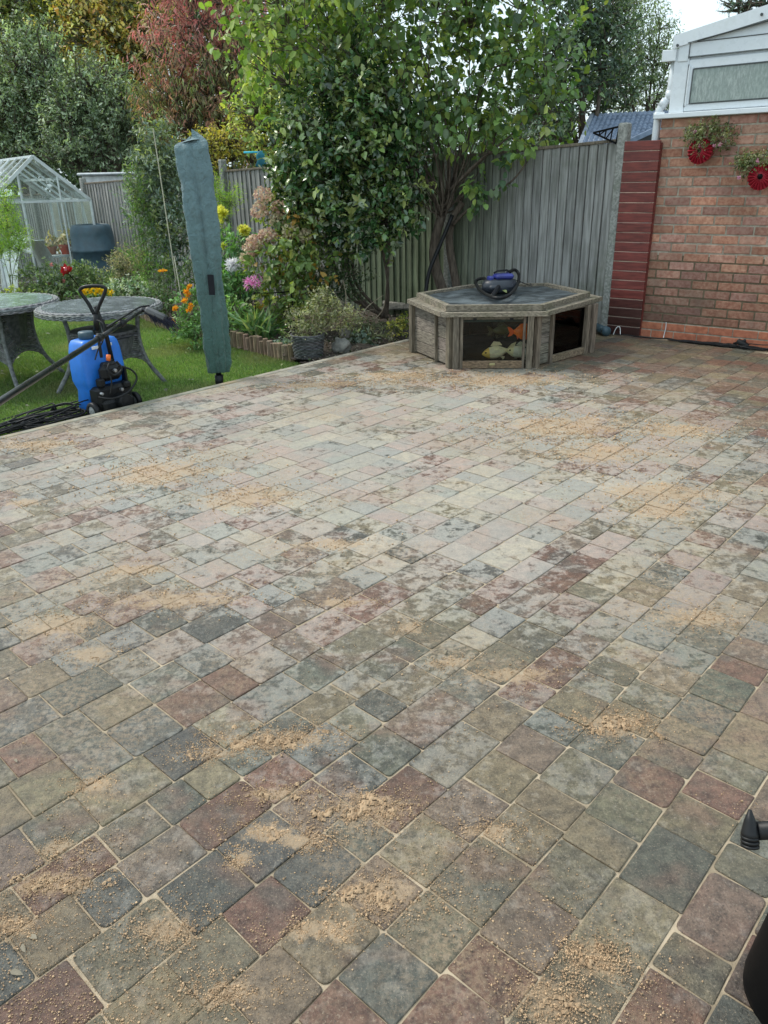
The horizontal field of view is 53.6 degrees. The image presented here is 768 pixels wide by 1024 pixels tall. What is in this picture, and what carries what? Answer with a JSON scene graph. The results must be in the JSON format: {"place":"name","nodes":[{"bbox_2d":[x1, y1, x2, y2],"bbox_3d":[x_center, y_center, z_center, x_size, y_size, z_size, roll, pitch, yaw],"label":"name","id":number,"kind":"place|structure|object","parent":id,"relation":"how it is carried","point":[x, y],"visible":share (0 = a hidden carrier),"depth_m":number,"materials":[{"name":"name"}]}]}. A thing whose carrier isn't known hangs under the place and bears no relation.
{"place":"outdoors","nodes":[
{"label":"outdoors","id":0,"kind":"place"},
{"bbox_2d":[0,305,181,405],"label":"telescopic pole","id":1,"kind":"object","parent":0,"point":[155,316],"visible":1,"depth_m":4.05,"materials":[{"name":"black plastic"}]},
{"bbox_2d":[0,316,300,435],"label":"lawn","id":2,"kind":"structure","parent":0,"point":[129,377],"depth_m":6.96,"materials":[{"name":"plant"}]},
{"bbox_2d":[0,283,20,292],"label":"yellow edging plant","id":3,"kind":"object","parent":2,"relation":"on","point":[10,290],"visible":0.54,"depth_m":10.42,"materials":[{"name":"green plant"}]},
{"bbox_2d":[0,292,64,386],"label":"rattan table","id":4,"kind":"object","parent":2,"relation":"on","point":[17,328],"visible":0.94,"depth_m":6.53,"materials":[{"name":"wicker"}]},
{"bbox_2d":[0,399,88,435],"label":"hose coil","id":5,"kind":"object","parent":2,"relation":"on","point":[31,421],"visible":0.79,"depth_m":5.49,"materials":[{"name":"black plastic"}]},
{"bbox_2d":[33,296,166,393],"bbox_3d":[-2.331,-1.379,6.383,1.006,0.712,1.006,-1,24,0],"label":"rattan table","id":6,"kind":"object","parent":2,"relation":"on","point":[128,338],"visible":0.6,"depth_m":6.24,"materials":[{"name":"wicker"}]},
{"bbox_2d":[68,284,141,414],"bbox_3d":[-2.074,-1.188,5.598,0.404,0.959,0.408,16,29,33],"label":"sprayer","id":7,"kind":"object","parent":2,"relation":"on","point":[102,383],"visible":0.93,"depth_m":5.58,"materials":[{"name":"blue plastic"}]},
{"bbox_2d":[140,315,172,330],"bbox_3d":[-3.275,-2.620,10.072,2.627,0.241,0.718,18,30,37],"label":"log edging","id":8,"kind":"object","parent":2,"relation":"on","point":[146,318],"visible":0.03,"depth_m":9.80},
{"bbox_2d":[174,129,231,383],"bbox_3d":[-1.417,-1.967,6.084,0.261,1.971,0.214,14,28,31],"label":"covered parasol","id":9,"kind":"object","parent":2,"relation":"on","point":[194,168],"visible":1,"depth_m":5.98,"materials":[{"name":"fabric"}]},
{"bbox_2d":[0,275,408,362],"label":"flowerbed soil","id":10,"kind":"structure","parent":0,"point":[360,345],"depth_m":8.75,"materials":[{"name":"soil"}]},
{"bbox_2d":[0,176,41,292],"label":"feathery plant","id":11,"kind":"object","parent":10,"relation":"on","point":[21,243],"visible":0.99,"depth_m":10.74,"materials":[{"name":"green plant"}]},
{"bbox_2d":[7,256,100,300],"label":"rose bush","id":12,"kind":"object","parent":10,"relation":"on","point":[47,281],"visible":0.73,"depth_m":10.71,"materials":[{"name":"green plant"}]},
{"bbox_2d":[61,263,79,286],"bbox_3d":[-4.356,-3.266,10.541,0.236,0.348,0.122,-12,26,-22],"label":"red ornament","id":13,"kind":"object","parent":12,"relation":"on","point":[65,269],"visible":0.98,"depth_m":10.48,"materials":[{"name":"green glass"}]},
{"bbox_2d":[34,191,76,277],"bbox_3d":[-6.180,-5.346,14.814,2.013,1.699,0.075,19,31,39],"label":"fence panel","id":14,"kind":"object","parent":10,"relation":"on","point":[43,215],"visible":0.24,"depth_m":14.97,"materials":[{"name":"grey wood"}]},
{"bbox_2d":[64,284,114,298],"bbox_3d":[-3.955,-2.844,10.264,0.764,0.467,0.396,-1,24,0],"label":"yellow daisy patch","id":15,"kind":"object","parent":10,"relation":"on","point":[97,292],"visible":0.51,"depth_m":10.09,"materials":[{"name":"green plant"}]},
{"bbox_2d":[70,223,121,285],"bbox_3d":[-4.896,-4.283,12.926,0.781,1.140,0.781,-1,24,0],"label":"compost bin","id":16,"kind":"object","parent":10,"relation":"on","point":[93,243],"visible":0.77,"depth_m":12.57,"materials":[{"name":"plastic"}]},
{"bbox_2d":[61,259,143,297],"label":"mixed green bush","id":17,"kind":"object","parent":10,"relation":"on","point":[101,275],"visible":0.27,"depth_m":10.88,"materials":[{"name":"green plant"}]},
{"bbox_2d":[100,240,155,292],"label":"tan seed head plant","id":18,"kind":"object","parent":10,"relation":"on","point":[118,264],"visible":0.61,"depth_m":10.73,"materials":[{"name":"green plant"}]},
{"bbox_2d":[103,272,171,298],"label":"white edged plant","id":19,"kind":"object","parent":10,"relation":"on","point":[117,288],"visible":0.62,"depth_m":10.26,"materials":[{"name":"green plant"}]},
{"bbox_2d":[111,156,182,297],"bbox_3d":[-3.047,-3.466,9.738,0.778,1.992,0.945,-8,25,-15],"label":"feathery plant","id":20,"kind":"object","parent":10,"relation":"on","point":[152,266],"visible":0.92,"depth_m":9.73,"materials":[{"name":"green plant"}]},
{"bbox_2d":[117,104,192,308],"bbox_3d":[-2.898,-3.902,9.989,0.973,2.603,1.269,-20,30,-36],"label":"tall grey plant","id":21,"kind":"object","parent":10,"relation":"on","point":[149,171],"visible":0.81,"depth_m":9.75,"materials":[{"name":"green plant"}]},
{"bbox_2d":[153,128,175,279],"bbox_3d":[-2.683,-3.741,9.308,0.013,1.725,0.136,-18,28,-33],"label":"bamboo cane","id":22,"kind":"object","parent":10,"relation":"in","point":[164,203],"visible":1,"depth_m":9.29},
{"bbox_2d":[169,280,202,349],"bbox_3d":[-2.039,-2.055,7.977,0.498,0.713,0.794,-11,26,-22],"label":"marigold","id":23,"kind":"object","parent":10,"relation":"on","point":[193,327],"visible":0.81,"depth_m":7.89,"materials":[{"name":"green plant"}]},
{"bbox_2d":[143,257,276,317],"bbox_3d":[-2.122,-2.735,9.225,1.852,1.013,0.939,2,24,7],"label":"shady plant","id":24,"kind":"object","parent":10,"relation":"on","point":[162,295],"visible":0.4,"depth_m":9.27,"materials":[{"name":"green plant"}]},
{"bbox_2d":[187,166,245,275],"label":"feathery plant","id":25,"kind":"object","parent":10,"relation":"on","point":[222,201],"visible":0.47,"depth_m":9.40,"materials":[{"name":"green plant"}]},
{"bbox_2d":[194,204,241,305],"bbox_3d":[-1.907,-2.909,9.066,0.746,1.423,0.692,-1,24,0],"label":"dahlia","id":26,"kind":"object","parent":10,"relation":"on","point":[222,212],"visible":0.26,"depth_m":8.89,"materials":[{"name":"green plant"}]},
{"bbox_2d":[173,318,294,362],"bbox_3d":[-1.690,-1.849,8.143,0.085,0.241,2.536,-20,30,-36],"label":"log edging","id":27,"kind":"object","parent":10,"relation":"on","point":[258,344],"visible":0.47,"depth_m":7.60,"materials":[{"name":"wood"}]},
{"bbox_2d":[221,229,251,313],"bbox_3d":[-1.801,-2.543,8.517,0.603,1.162,0.509,-10,25,-20],"label":"dahlia","id":28,"kind":"object","parent":10,"relation":"on","point":[232,269],"visible":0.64,"depth_m":8.41,"materials":[{"name":"green plant"}]},
{"bbox_2d":[225,294,250,335],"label":"leafy groundcover","id":29,"kind":"object","parent":10,"relation":"on","point":[233,326],"visible":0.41,"depth_m":8.15,"materials":[{"name":"green plant"}]},
{"bbox_2d":[222,221,259,313],"bbox_3d":[-1.694,-2.711,8.812,0.593,1.240,0.620,10,26,24],"label":"dahlia","id":30,"kind":"object","parent":10,"relation":"on","point":[245,230],"visible":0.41,"depth_m":8.68,"materials":[{"name":"green plant"}]},
{"bbox_2d":[243,274,262,304],"bbox_3d":[-1.353,-2.181,8.074,0.267,0.684,0.277,13,27,29],"label":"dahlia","id":31,"kind":"object","parent":10,"relation":"on","point":[250,282],"visible":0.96,"depth_m":7.91,"materials":[{"name":"pink plant"}]},
{"bbox_2d":[228,299,294,339],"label":"strap leaf clump","id":32,"kind":"object","parent":10,"relation":"on","point":[255,324],"visible":0.86,"depth_m":7.87,"materials":[{"name":"plant"}]},
{"bbox_2d":[225,167,322,299],"bbox_3d":[-1.532,-3.891,10.798,2.013,1.903,0.075,19,31,39],"label":"fence panel","id":33,"kind":"object","parent":10,"relation":"on","point":[255,177],"visible":0.22,"depth_m":10.95,"materials":[{"name":"grey wood"}]},
{"bbox_2d":[244,151,265,166],"bbox_3d":[-1.818,-5.001,10.790,0.326,0.230,0.176,-1,24,0],"label":"blue cloth","id":34,"kind":"object","parent":33,"relation":"on","point":[260,154],"visible":0.69,"depth_m":10.74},
{"bbox_2d":[254,291,294,330],"bbox_3d":[-1.125,-2.114,8.120,0.439,0.554,0.243,-13,26,-25],"label":"plant support","id":35,"kind":"object","parent":10,"relation":"on","point":[275,292],"visible":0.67,"depth_m":7.97,"materials":[{"name":"black metal"}]},
{"bbox_2d":[272,336,291,348],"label":"grey trailing plant","id":36,"kind":"object","parent":10,"relation":"on","point":[285,341],"visible":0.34,"depth_m":7.48,"materials":[{"name":"green plant"}]},
{"bbox_2d":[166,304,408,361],"bbox_3d":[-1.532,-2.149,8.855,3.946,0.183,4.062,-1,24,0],"label":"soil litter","id":37,"kind":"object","parent":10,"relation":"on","point":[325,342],"visible":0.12,"depth_m":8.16,"materials":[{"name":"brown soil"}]},
{"bbox_2d":[235,185,342,337],"bbox_3d":[-1.030,-2.655,8.114,1.101,1.606,1.051,14,28,31],"label":"hydrangea","id":38,"kind":"object","parent":10,"relation":"on","point":[287,243],"visible":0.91,"depth_m":8.00,"materials":[{"name":"green plant"}]},
{"bbox_2d":[290,331,324,359],"bbox_3d":[-0.718,-1.579,7.195,0.331,0.222,0.331,-1,24,0],"label":"wicker pot","id":39,"kind":"object","parent":10,"relation":"on","point":[311,347],"visible":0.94,"depth_m":7.09,"materials":[{"name":"wicker"}]},
{"bbox_2d":[280,282,365,343],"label":"potted shrub","id":40,"kind":"object","parent":39,"relation":"in","point":[316,318],"visible":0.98,"depth_m":7.22,"materials":[{"name":"green plant"}]},
{"bbox_2d":[275,231,379,324],"bbox_3d":[-0.654,-2.644,8.517,1.222,1.154,0.963,-1,24,0],"label":"shrub","id":41,"kind":"object","parent":10,"relation":"on","point":[348,289],"visible":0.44,"depth_m":8.47,"materials":[{"name":"green plant"}]},
{"bbox_2d":[331,337,351,353],"bbox_3d":[-0.416,-1.594,7.350,0.184,0.190,0.190,16,29,34],"label":"stone","id":42,"kind":"object","parent":10,"relation":"on","point":[341,345],"visible":0.8,"depth_m":7.29,"materials":[{"name":"stone"}]},
{"bbox_2d":[340,328,350,337],"bbox_3d":[-0.396,-1.801,7.658,0.107,0.110,0.102,-19,29,-34],"label":"stone","id":43,"kind":"object","parent":10,"relation":"on","point":[347,333],"visible":0.89,"depth_m":7.62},
{"bbox_2d":[256,24,437,318],"bbox_3d":[-0.368,-3.494,8.144,1.846,2.948,1.548,-14,27,-27],"label":"glossy shrub","id":44,"kind":"object","parent":10,"relation":"on","point":[313,165],"visible":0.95,"depth_m":7.77,"materials":[{"name":"green plant"}]},
{"bbox_2d":[337,322,380,345],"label":"silver leaf plant","id":45,"kind":"object","parent":10,"relation":"on","point":[364,338],"visible":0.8,"depth_m":7.78,"materials":[{"name":"plant"}]},
{"bbox_2d":[350,312,398,343],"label":"dry ground plant","id":46,"kind":"object","parent":10,"relation":"on","point":[372,327],"visible":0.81,"depth_m":7.91,"materials":[{"name":"green plant"}]},
{"bbox_2d":[329,281,384,322],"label":"dead branches","id":47,"kind":"object","parent":46,"relation":"on","point":[361,314],"visible":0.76,"depth_m":7.90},
{"bbox_2d":[328,154,444,316],"bbox_3d":[0.008,-3.379,9.480,1.993,1.905,0.075,19,31,39],"label":"fence panel","id":48,"kind":"object","parent":10,"relation":"on","point":[408,268],"visible":0.12,"depth_m":9.40,"materials":[{"name":"grey wood"}]},
{"bbox_2d":[379,300,408,309],"bbox_3d":[0.244,-2.619,9.582,0.606,0.071,0.512,-1,24,0],"label":"slab offcut","id":49,"kind":"object","parent":10,"relation":"on","point":[394,305],"visible":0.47,"depth_m":9.39,"materials":[{"name":"stone"}]},
{"bbox_2d":[386,311,408,336],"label":"yellow green plant","id":50,"kind":"object","parent":10,"relation":"on","point":[401,325],"visible":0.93,"depth_m":7.78,"materials":[{"name":"green plant"}]},
{"bbox_2d":[190,0,614,288],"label":"lilac tree","id":51,"kind":"object","parent":10,"relation":"on","point":[273,28],"visible":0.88,"depth_m":7.59,"materials":[{"name":"green plant"}]},
{"bbox_2d":[424,214,453,291],"bbox_3d":[0.596,-2.813,8.413,0.372,0.890,0.071,-11,25,-21],"label":"black pipe","id":52,"kind":"object","parent":51,"relation":"attached to","point":[441,241],"visible":0.84,"depth_m":8.38,"materials":[{"name":"plastic"}]},
{"bbox_2d":[443,148,454,287],"bbox_3d":[0.752,-3.103,8.824,0.090,2.037,0.100,19,31,39],"label":"concrete post","id":53,"kind":"object","parent":10,"relation":"on","point":[447,278],"visible":0.08,"depth_m":8.80,"materials":[{"name":"concrete"}]},
{"bbox_2d":[0,194,637,364],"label":"ground","id":54,"kind":"structure","parent":0,"point":[296,361],"depth_m":17.59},
{"bbox_2d":[0,194,39,277],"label":"fence panel","id":55,"kind":"object","parent":54,"relation":"on","point":[30,215],"visible":0.31,"depth_m":15.80,"materials":[{"name":"grey wood"}]},
{"bbox_2d":[0,232,63,292],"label":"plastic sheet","id":56,"kind":"object","parent":54,"relation":"on","point":[40,250],"visible":0.38,"depth_m":12.98,"materials":[{"name":"plastic"}]},
{"bbox_2d":[29,186,43,242],"bbox_3d":[-6.976,-5.605,15.465,0.090,1.880,0.100,19,31,39],"label":"concrete post","id":57,"kind":"object","parent":54,"relation":"on","point":[35,212],"visible":0.3,"depth_m":15.27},
{"bbox_2d":[0,0,94,262],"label":"apple tree","id":58,"kind":"object","parent":54,"relation":"on","point":[16,96],"visible":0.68,"depth_m":15.75,"materials":[{"name":"green plant"}]},
{"bbox_2d":[22,247,72,284],"bbox_3d":[-6.183,-4.447,13.988,0.500,0.675,2.400,-18,29,-33],"label":"staging bench","id":59,"kind":"object","parent":54,"relation":"on","point":[57,254],"visible":0.19,"depth_m":13.05,"materials":[{"name":"metal"}]},
{"bbox_2d":[59,244,70,253],"bbox_3d":[-5.490,-4.526,13.095,0.194,0.160,0.194,-1,24,0],"label":"plant pot","id":60,"kind":"object","parent":59,"relation":"on","point":[64,249],"visible":0.87,"depth_m":13.03,"materials":[{"name":"ceramic"}]},
{"bbox_3d":[-5.336,-4.534,13.178,0.216,0.100,0.216,-1,24,0],"label":"plant pot","id":61,"kind":"object","parent":59,"relation":"on","visible":0},
{"bbox_2d":[45,223,71,253],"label":"dry leaf plant","id":62,"kind":"object","parent":61,"relation":"in","point":[61,239],"visible":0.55,"depth_m":13.07,"materials":[{"name":"plant"}]},
{"bbox_2d":[0,155,95,292],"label":"greenhouse","id":63,"kind":"object","parent":54,"relation":"on","point":[83,208],"visible":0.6,"depth_m":12.86,"materials":[{"name":"metal"}]},
{"bbox_2d":[0,0,110,254],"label":"autumn tree","id":64,"kind":"object","parent":54,"relation":"on","point":[32,7],"visible":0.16,"depth_m":20.67,"materials":[{"name":"green plant"}]},
{"bbox_2d":[79,178,86,194],"bbox_3d":[-5.430,-5.131,14.123,0.090,1.971,0.100,19,31,39],"label":"concrete post","id":65,"kind":"object","parent":54,"relation":"on","point":[82,181],"visible":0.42,"depth_m":13.74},
{"bbox_2d":[22,42,156,186],"bbox_3d":[-5.900,-7.165,15.758,2.770,4.549,2.143,-1,24,0],"label":"apple tree","id":66,"kind":"object","parent":54,"relation":"on","point":[94,103],"visible":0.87,"depth_m":15.10,"materials":[{"name":"green plant"}]},
{"bbox_2d":[23,0,187,171],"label":"autumn tree","id":67,"kind":"object","parent":54,"relation":"on","point":[113,19],"visible":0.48,"depth_m":19.24,"materials":[{"name":"yellow plant"}]},
{"bbox_2d":[84,179,154,285],"bbox_3d":[-4.633,-4.895,13.463,2.013,1.840,0.075,19,31,39],"label":"fence panel","id":68,"kind":"object","parent":54,"relation":"on","point":[104,189],"visible":0.34,"depth_m":13.38,"materials":[{"name":"grey wood"}]},
{"bbox_2d":[77,172,171,277],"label":"fence panel","id":69,"kind":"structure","parent":54,"relation":"on","point":[100,176],"depth_m":14.60,"materials":[{"name":"wood"}]},
{"bbox_2d":[0,1,266,191],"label":"dark evergreen","id":70,"kind":"object","parent":54,"relation":"on","point":[199,16],"visible":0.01,"depth_m":26.00,"materials":[{"name":"green plant"}]},
{"bbox_2d":[154,178,228,290],"bbox_3d":[-3.082,-4.352,12.148,2.023,1.782,0.075,19,31,39],"label":"fence panel","id":71,"kind":"object","parent":54,"relation":"on","point":[178,235],"visible":0.06,"depth_m":12.38,"materials":[{"name":"grey wood"}]},
{"bbox_2d":[118,24,279,173],"bbox_3d":[-3.337,-6.803,14.630,3.373,4.619,2.253,-1,24,0],"label":"sumac tree","id":72,"kind":"object","parent":54,"relation":"on","point":[189,108],"visible":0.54,"depth_m":13.92,"materials":[{"name":"red plant"}]},
{"bbox_2d":[122,0,284,140],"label":"sumac tree","id":73,"kind":"object","parent":54,"relation":"on","point":[200,25],"visible":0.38,"depth_m":13.88,"materials":[{"name":"soft leaf"},{"name":"bark"}]},
{"bbox_2d":[0,339,408,439],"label":"edging board","id":74,"kind":"object","parent":54,"relation":"on","point":[164,398],"visible":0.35,"depth_m":5.92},
{"bbox_2d":[218,159,234,275],"bbox_3d":[-2.329,-4.154,11.446,0.090,2.094,0.100,19,31,39],"label":"concrete post","id":75,"kind":"object","parent":54,"relation":"on","point":[222,164],"visible":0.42,"depth_m":11.10,"materials":[{"name":"concrete"}]},
{"bbox_2d":[172,118,282,211],"bbox_3d":[-2.517,-5.086,12.800,1.807,2.795,1.269,-1,24,0],"label":"yellow shrub","id":76,"kind":"object","parent":54,"relation":"on","point":[229,146],"visible":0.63,"depth_m":12.28,"materials":[{"name":"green plant"}]},
{"bbox_2d":[219,41,334,295],"bbox_3d":[-1.464,-5.121,11.598,1.954,3.750,1.616,-1,24,0],"label":"green shrub","id":77,"kind":"object","parent":54,"relation":"on","point":[256,132],"visible":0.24,"depth_m":11.07,"materials":[{"name":"green plant"}]},
{"bbox_2d":[0,106,653,205],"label":"woodland","id":78,"kind":"object","parent":54,"relation":"on","point":[75,181],"visible":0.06,"depth_m":21.92,"materials":[{"name":"green plant"}]},
{"bbox_2d":[154,0,540,154],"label":"dark evergreen","id":79,"kind":"object","parent":54,"relation":"on","point":[368,10],"visible":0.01,"depth_m":23.15,"materials":[{"name":"green plant"}]},
{"bbox_2d":[502,0,655,149],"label":"oak tree","id":80,"kind":"object","parent":54,"relation":"on","point":[598,31],"visible":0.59,"depth_m":19.78,"materials":[{"name":"green plant"}]},
{"bbox_2d":[600,122,631,325],"bbox_3d":[2.269,-2.644,7.506,0.094,2.139,0.105,19,31,39],"label":"concrete post","id":81,"kind":"object","parent":54,"relation":"on","point":[624,132],"visible":0.54,"depth_m":7.36,"materials":[{"name":"concrete"}]},
{"bbox_2d":[453,139,616,323],"bbox_3d":[1.532,-2.940,8.147,1.975,1.818,0.075,19,31,39],"label":"fence panel","id":82,"kind":"object","parent":81,"relation":"attached to","point":[547,219],"visible":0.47,"depth_m":7.92,"materials":[{"name":"grey wood"}]},
{"bbox_2d":[593,126,617,143],"bbox_3d":[2.103,-3.564,7.198,0.271,0.155,0.013,18,30,37],"label":"bracket","id":83,"kind":"object","parent":81,"relation":"attached to","point":[605,131],"visible":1,"depth_m":7.18,"materials":[{"name":"black metal"}]},
{"bbox_2d":[578,110,668,251],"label":"neighbour house","id":84,"kind":"structure","parent":54,"relation":"on","point":[642,125],"depth_m":19.88,"materials":[{"name":"blue tile"}]},
{"bbox_2d":[591,0,684,113],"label":"willow tree","id":85,"kind":"object","parent":54,"relation":"on","point":[650,50],"visible":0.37,"depth_m":23.15,"materials":[{"name":"green plant"}]},
{"bbox_2d":[716,0,767,16],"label":"cedar tree","id":86,"kind":"object","parent":54,"relation":"on","point":[744,6],"visible":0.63,"depth_m":15.17,"materials":[{"name":"green plant"}]},
{"bbox_2d":[0,0,766,195],"label":"sky","id":87,"kind":"structure","parent":0,"point":[695,14],"materials":[{"name":"white"}]},
{"bbox_2d":[0,332,767,1023],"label":"patio paving","id":88,"kind":"structure","parent":0,"point":[668,866],"depth_m":2.46,"materials":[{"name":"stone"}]},
{"bbox_2d":[10,627,625,974],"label":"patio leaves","id":89,"kind":"object","parent":88,"relation":"on","point":[14,971],"visible":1,"depth_m":1.63,"materials":[{"name":"brown plant"}]},
{"bbox_2d":[8,709,668,1017],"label":"loose sand","id":90,"kind":"structure","parent":88,"relation":"on","point":[353,814],"depth_m":1.95,"materials":[{"name":"sand"}]},
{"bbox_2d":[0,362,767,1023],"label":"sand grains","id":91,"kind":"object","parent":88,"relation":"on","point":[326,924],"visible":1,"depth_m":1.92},
{"bbox_2d":[407,282,602,368],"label":"raised fish pond","id":92,"kind":"structure","parent":88,"relation":"on","point":[448,327],"depth_m":6.68,"materials":[{"name":"grey wood"}]},
{"bbox_2d":[487,322,508,337],"bbox_3d":[1.025,-1.623,6.771,0.247,0.144,0.064,-7,24,-13],"label":"fish","id":93,"kind":"object","parent":92,"relation":"in","point":[501,329],"visible":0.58,"depth_m":6.75},
{"bbox_2d":[482,341,515,358],"bbox_3d":[1.004,-1.397,6.626,0.303,0.181,0.080,-1,24,0],"label":"fish","id":94,"kind":"object","parent":92,"relation":"in","point":[494,350],"visible":0.98,"depth_m":6.60},
{"bbox_2d":[474,268,531,299],"bbox_3d":[1.107,-2.209,7.272,0.521,0.248,1.426,10,26,24],"label":"pond vacuum","id":95,"kind":"object","parent":92,"relation":"on","point":[494,284],"visible":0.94,"depth_m":7.07,"materials":[{"name":"black plastic"}]},
{"bbox_2d":[508,324,526,338],"bbox_3d":[1.173,-1.554,6.539,0.234,0.142,0.063,-1,24,0],"label":"fish","id":96,"kind":"object","parent":92,"relation":"in","point":[518,331],"visible":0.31,"depth_m":6.52},
{"bbox_2d":[506,341,532,358],"bbox_3d":[1.213,-1.395,6.611,0.302,0.179,0.078,-1,24,0],"label":"fish","id":97,"kind":"object","parent":92,"relation":"in","point":[515,352],"visible":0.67,"depth_m":6.58},
{"bbox_2d":[553,307,584,353],"bbox_3d":[1.607,-1.591,6.684,0.501,0.350,0.006,-21,31,-38],"label":"window glass","id":98,"kind":"structure","parent":92,"relation":"in","point":[568,329],"depth_m":6.70,"materials":[{"name":"glass"}]},
{"bbox_2d":[596,323,610,335],"bbox_3d":[2.211,-1.857,7.734,0.095,0.093,0.227,-7,24,-12],"label":"drain pipe","id":99,"kind":"object","parent":88,"relation":"on","point":[603,330],"visible":0.89,"depth_m":7.64,"materials":[{"name":"plastic"}]},
{"bbox_2d":[607,140,662,335],"bbox_3d":[2.410,-2.612,7.359,0.345,1.767,0.053,16,29,34],"label":"slatted panel","id":100,"kind":"object","parent":88,"relation":"on","point":[637,197],"visible":0.99,"depth_m":7.31,"materials":[{"name":"wood"}]},
{"bbox_2d":[610,333,767,350],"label":"cable tangle","id":101,"kind":"object","parent":88,"relation":"on","point":[741,344],"visible":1,"depth_m":7.07,"materials":[{"name":"black plastic"}]},
{"bbox_2d":[636,4,767,347],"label":"house","id":102,"kind":"structure","parent":88,"relation":"on","point":[707,279],"depth_m":6.84,"materials":[{"name":"brick"}]},
{"bbox_2d":[679,114,741,163],"bbox_3d":[2.858,-3.260,6.646,0.537,0.399,0.325,8,25,20],"label":"wall planter","id":103,"kind":"object","parent":102,"relation":"attached to","point":[706,147],"visible":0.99,"depth_m":6.62,"materials":[{"name":"red plant"}]},
{"bbox_2d":[668,49,767,112],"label":"window frame","id":104,"kind":"structure","parent":102,"relation":"in","point":[680,70],"depth_m":6.59,"materials":[{"name":"white plastic"}]},
{"bbox_2d":[690,62,767,102],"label":"window pane","id":105,"kind":"structure","parent":102,"relation":"in","point":[748,81],"depth_m":6.47,"materials":[{"name":"glass"}]},
{"bbox_2d":[729,146,767,189],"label":"wall planter","id":106,"kind":"object","parent":102,"relation":"attached to","point":[757,176],"visible":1,"depth_m":6.46,"materials":[{"name":"metal"}]},
{"bbox_2d":[740,809,767,1023],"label":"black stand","id":107,"kind":"object","parent":88,"relation":"on","point":[753,832],"visible":1,"depth_m":1.45,"materials":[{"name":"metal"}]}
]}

